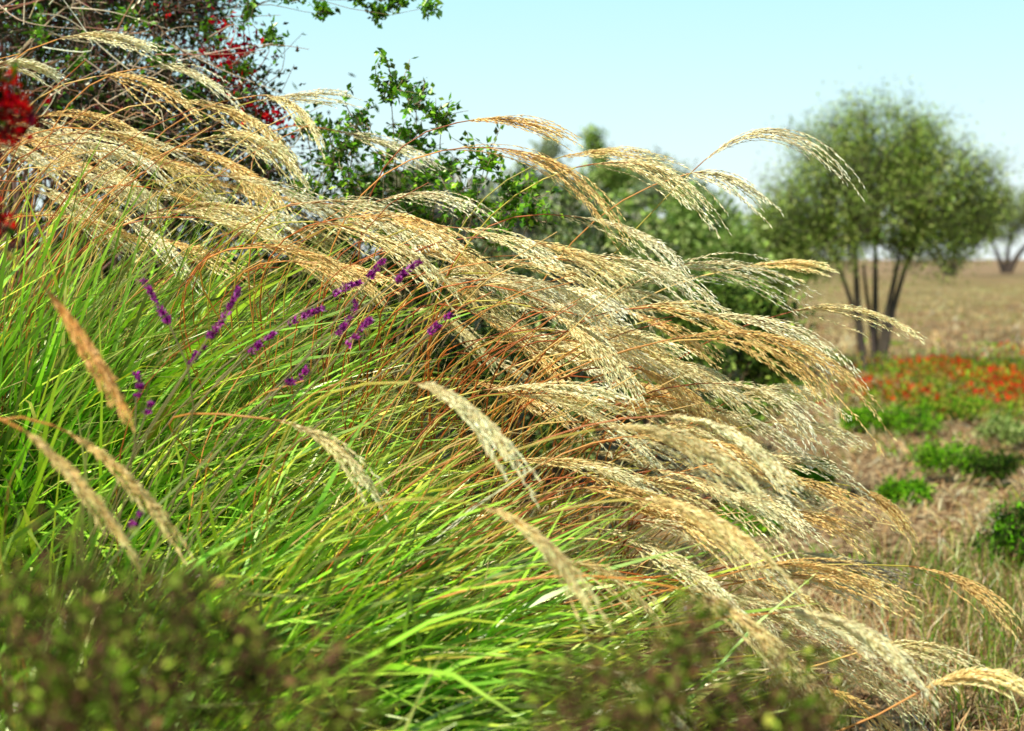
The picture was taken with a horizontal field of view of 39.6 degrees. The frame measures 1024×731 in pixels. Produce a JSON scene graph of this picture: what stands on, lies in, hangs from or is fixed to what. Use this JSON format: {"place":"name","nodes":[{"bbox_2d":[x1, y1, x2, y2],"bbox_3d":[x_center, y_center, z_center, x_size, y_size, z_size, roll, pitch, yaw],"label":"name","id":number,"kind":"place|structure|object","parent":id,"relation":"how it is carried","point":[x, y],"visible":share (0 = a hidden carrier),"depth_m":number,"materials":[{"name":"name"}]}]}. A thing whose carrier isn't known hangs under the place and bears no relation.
{"place":"outdoors","nodes":[
{"label":"outdoors","id":0,"kind":"place"},
{"bbox_2d":[0,30,676,702],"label":"ornamental grass","id":1,"kind":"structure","parent":0,"point":[54,382],"depth_m":3.47,"materials":[{"name":"plant"}]},
{"bbox_2d":[0,114,902,711],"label":"ornamental grass","id":2,"kind":"object","parent":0,"point":[410,226],"depth_m":3.38,"materials":[{"name":"beige plant"}]},
{"bbox_2d":[0,329,1023,730],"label":"ornamental grass","id":3,"kind":"object","parent":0,"point":[496,639],"depth_m":2.63,"materials":[{"name":"green plant"}]},
{"bbox_2d":[0,0,1023,258],"label":"sky","id":4,"kind":"structure","parent":0,"point":[683,78],"materials":[{"name":"blue"}]},
{"bbox_2d":[29,259,1023,730],"bbox_3d":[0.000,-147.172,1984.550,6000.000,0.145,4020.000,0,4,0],"label":"ground","id":5,"kind":"structure","parent":0,"point":[987,275],"depth_m":11.33,"materials":[{"name":"soil"}]},
{"bbox_2d":[0,61,50,260],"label":"red blossom shrub","id":6,"kind":"object","parent":5,"relation":"on","point":[9,99],"visible":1,"depth_m":1.90,"materials":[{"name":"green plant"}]},
{"bbox_2d":[0,0,351,373],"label":"flowering shrub","id":7,"kind":"object","parent":5,"relation":"on","point":[91,21],"visible":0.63,"depth_m":4.81,"materials":[{"name":"green plant"}]},
{"bbox_2d":[0,483,402,730],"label":"leaved shrub","id":8,"kind":"object","parent":5,"relation":"on","point":[245,643],"visible":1,"depth_m":1.25,"materials":[{"name":"green plant"}]},
{"bbox_2d":[21,0,443,306],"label":"climbing vine","id":9,"kind":"object","parent":5,"relation":"on","point":[378,12],"visible":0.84,"depth_m":4.59,"materials":[{"name":"green plant"}]},
{"bbox_2d":[56,257,454,654],"bbox_3d":[-0.673,0.550,2.664,0.832,1.504,0.793,3,5,35],"label":"purple sage","id":10,"kind":"object","parent":5,"relation":"on","point":[342,328],"visible":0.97,"depth_m":2.65,"materials":[{"name":"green plant"}]},
{"bbox_2d":[0,34,559,461],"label":"garden shrub","id":11,"kind":"object","parent":5,"relation":"on","point":[265,257],"visible":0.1,"depth_m":6.06,"materials":[{"name":"green plant"}]},
{"bbox_2d":[0,248,599,730],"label":"ornamental grass","id":12,"kind":"object","parent":5,"relation":"on","point":[76,480],"depth_m":2.09,"materials":[{"name":"green plant"}]},
{"bbox_2d":[292,161,475,525],"bbox_3d":[-0.655,-0.002,6.764,0.863,1.995,0.766,-3,5,-31],"label":"garden shrub","id":13,"kind":"object","parent":5,"relation":"on","point":[376,176],"visible":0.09,"depth_m":6.71,"materials":[{"name":"green plant"}]},
{"bbox_2d":[270,47,563,484],"bbox_3d":[-0.344,0.112,4.520,1.290,2.102,0.771,3,5,36],"label":"leafy shrub","id":14,"kind":"object","parent":5,"relation":"on","point":[488,163],"visible":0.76,"depth_m":4.21,"materials":[{"name":"green plant"}]},
{"bbox_2d":[427,184,549,523],"bbox_3d":[-0.241,-0.076,8.053,0.908,1.950,0.809,0,4,0],"label":"garden shrub","id":15,"kind":"object","parent":5,"relation":"on","point":[496,252],"visible":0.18,"depth_m":7.92,"materials":[{"name":"green plant"}]},
{"bbox_2d":[440,269,618,588],"bbox_3d":[0.119,0.291,6.454,0.779,1.459,0.681,-4,6,-40],"label":"garden shrub","id":16,"kind":"object","parent":5,"relation":"on","point":[511,357],"visible":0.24,"depth_m":6.39,"materials":[{"name":"green plant"}]},
{"bbox_2d":[495,131,603,206],"bbox_3d":[0.905,-3.566,35.941,3.256,4.744,2.916,0,4,0],"label":"garden tree","id":17,"kind":"object","parent":5,"relation":"on","point":[549,149],"visible":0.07,"depth_m":35.22,"materials":[{"name":"green plant"}]},
{"bbox_2d":[386,158,739,532],"bbox_3d":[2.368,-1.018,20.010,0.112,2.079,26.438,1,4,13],"label":"shrub","id":18,"kind":"object","parent":5,"relation":"on","point":[485,191],"visible":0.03,"depth_m":8.85,"materials":[{"name":"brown plant"}]},
{"bbox_2d":[486,173,654,493],"bbox_3d":[0.359,-0.236,9.209,1.106,2.099,1.018,2,5,28],"label":"garden shrub","id":19,"kind":"object","parent":5,"relation":"on","point":[568,232],"visible":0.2,"depth_m":9.12,"materials":[{"name":"green plant"}]},
{"bbox_2d":[572,123,640,218],"bbox_3d":[2.340,-4.126,40.019,2.751,5.250,2.517,0,4,0],"label":"garden tree","id":20,"kind":"object","parent":5,"relation":"on","point":[611,179],"visible":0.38,"depth_m":39.50,"materials":[{"name":"green plant"}]},
{"bbox_2d":[575,173,696,422],"bbox_3d":[0.979,-0.634,13.138,1.479,2.304,1.480,2,5,26],"label":"garden shrub","id":21,"kind":"object","parent":5,"relation":"on","point":[610,248],"visible":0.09,"depth_m":13.02,"materials":[{"name":"green plant"}]},
{"bbox_2d":[591,229,698,463],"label":"garden shrub","id":22,"kind":"object","parent":5,"relation":"on","point":[654,287],"visible":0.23,"depth_m":10.48,"materials":[{"name":"green plant"}]},
{"bbox_2d":[615,145,714,217],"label":"garden tree","id":23,"kind":"object","parent":5,"relation":"on","point":[651,192],"visible":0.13,"depth_m":43.21,"materials":[{"name":"green plant"}]},
{"bbox_2d":[504,572,854,730],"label":"leaved shrub","id":24,"kind":"object","parent":5,"relation":"on","point":[641,714],"visible":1,"depth_m":1.31,"materials":[{"name":"green plant"}]},
{"bbox_2d":[605,260,822,505],"bbox_3d":[1.227,0.111,8.617,1.352,1.495,1.193,0,4,0],"label":"garden shrub","id":25,"kind":"object","parent":5,"relation":"on","point":[753,305],"visible":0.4,"depth_m":8.54,"materials":[{"name":"green plant"}]},
{"bbox_2d":[653,173,783,382],"bbox_3d":[2.256,-1.034,16.970,2.005,2.528,1.712,2,5,20],"label":"garden shrub","id":26,"kind":"object","parent":5,"relation":"on","point":[690,228],"visible":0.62,"depth_m":16.69,"materials":[{"name":"green plant"}]},
{"bbox_2d":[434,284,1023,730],"bbox_3d":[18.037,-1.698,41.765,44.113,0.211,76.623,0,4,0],"label":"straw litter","id":27,"kind":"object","parent":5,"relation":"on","point":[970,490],"visible":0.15,"depth_m":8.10,"materials":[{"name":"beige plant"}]},
{"bbox_2d":[715,488,788,536],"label":"clump","id":28,"kind":"object","parent":5,"relation":"on","point":[762,528],"visible":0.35,"depth_m":7.72,"materials":[{"name":"green plant"}]},
{"bbox_2d":[733,373,802,410],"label":"clump","id":29,"kind":"object","parent":5,"relation":"on","point":[782,396],"visible":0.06,"depth_m":14.11,"materials":[{"name":"green plant"}]},
{"bbox_2d":[735,196,833,312],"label":"garden shrub","id":30,"kind":"object","parent":5,"relation":"on","point":[776,284],"visible":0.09,"depth_m":20.53,"materials":[{"name":"green plant"}]},
{"bbox_2d":[783,450,841,492],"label":"clump","id":31,"kind":"object","parent":5,"relation":"on","point":[814,476],"visible":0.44,"depth_m":9.29,"materials":[{"name":"green plant"}]},
{"bbox_2d":[834,400,891,434],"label":"clump","id":32,"kind":"object","parent":5,"relation":"on","point":[864,418],"visible":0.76,"depth_m":12.40,"materials":[{"name":"green plant"}]},
{"bbox_2d":[704,337,1023,587],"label":"ground cover","id":33,"kind":"object","parent":5,"relation":"on","point":[988,343],"visible":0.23,"depth_m":11.13,"materials":[{"name":"green plant"}]},
{"bbox_2d":[733,65,1023,371],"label":"olive tree","id":34,"kind":"object","parent":5,"relation":"on","point":[906,187],"visible":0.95,"depth_m":18.68,"materials":[{"name":"green plant"}]},
{"bbox_2d":[781,340,1023,420],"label":"red flowers","id":35,"kind":"object","parent":5,"relation":"on","point":[1003,380],"visible":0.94,"depth_m":14.91,"materials":[{"name":"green plant"}]},
{"bbox_2d":[870,468,941,507],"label":"clump","id":36,"kind":"object","parent":5,"relation":"on","point":[890,489],"visible":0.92,"depth_m":8.77,"materials":[{"name":"green plant"}]},
{"bbox_2d":[871,396,950,438],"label":"clump","id":37,"kind":"object","parent":5,"relation":"on","point":[901,418],"visible":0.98,"depth_m":12.05,"materials":[{"name":"green plant"}]},
{"bbox_2d":[908,431,990,481],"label":"clump","id":38,"kind":"object","parent":5,"relation":"on","point":[941,461],"visible":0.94,"depth_m":9.93,"materials":[{"name":"green plant"}]},
{"bbox_2d":[925,388,989,420],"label":"clump","id":39,"kind":"object","parent":5,"relation":"on","point":[954,408],"visible":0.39,"depth_m":13.49,"materials":[{"name":"green plant"}]},
{"bbox_2d":[935,176,1019,275],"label":"tree","id":40,"kind":"object","parent":5,"relation":"on","point":[1003,221],"visible":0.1,"depth_m":123.65,"materials":[{"name":"green plant"}]},
{"bbox_2d":[959,490,1023,574],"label":"clump","id":41,"kind":"object","parent":5,"relation":"on","point":[1008,528],"visible":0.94,"depth_m":6.90,"materials":[{"name":"green plant"}]},
{"bbox_2d":[960,440,1023,483],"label":"clump","id":42,"kind":"object","parent":5,"relation":"on","point":[1000,465],"visible":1,"depth_m":9.69,"materials":[{"name":"green plant"}]},
{"bbox_2d":[970,404,1023,449],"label":"clump","id":43,"kind":"object","parent":5,"relation":"on","point":[1006,429],"visible":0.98,"depth_m":11.45,"materials":[{"name":"green plant"}]},
{"bbox_2d":[986,184,1023,273],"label":"tree","id":44,"kind":"object","parent":5,"relation":"on","point":[1008,266],"visible":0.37,"depth_m":149.74,"materials":[{"name":"green plant"}]},
{"bbox_2d":[355,252,1022,728],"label":"ornamental grass","id":45,"kind":"object","parent":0,"point":[815,516],"depth_m":3.70,"materials":[{"name":"beige plant"}]},
{"bbox_2d":[815,517,1023,730],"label":"short grass","id":46,"kind":"structure","parent":0,"point":[970,618],"depth_m":5.74,"materials":[{"name":"beige plant"}]}
]}

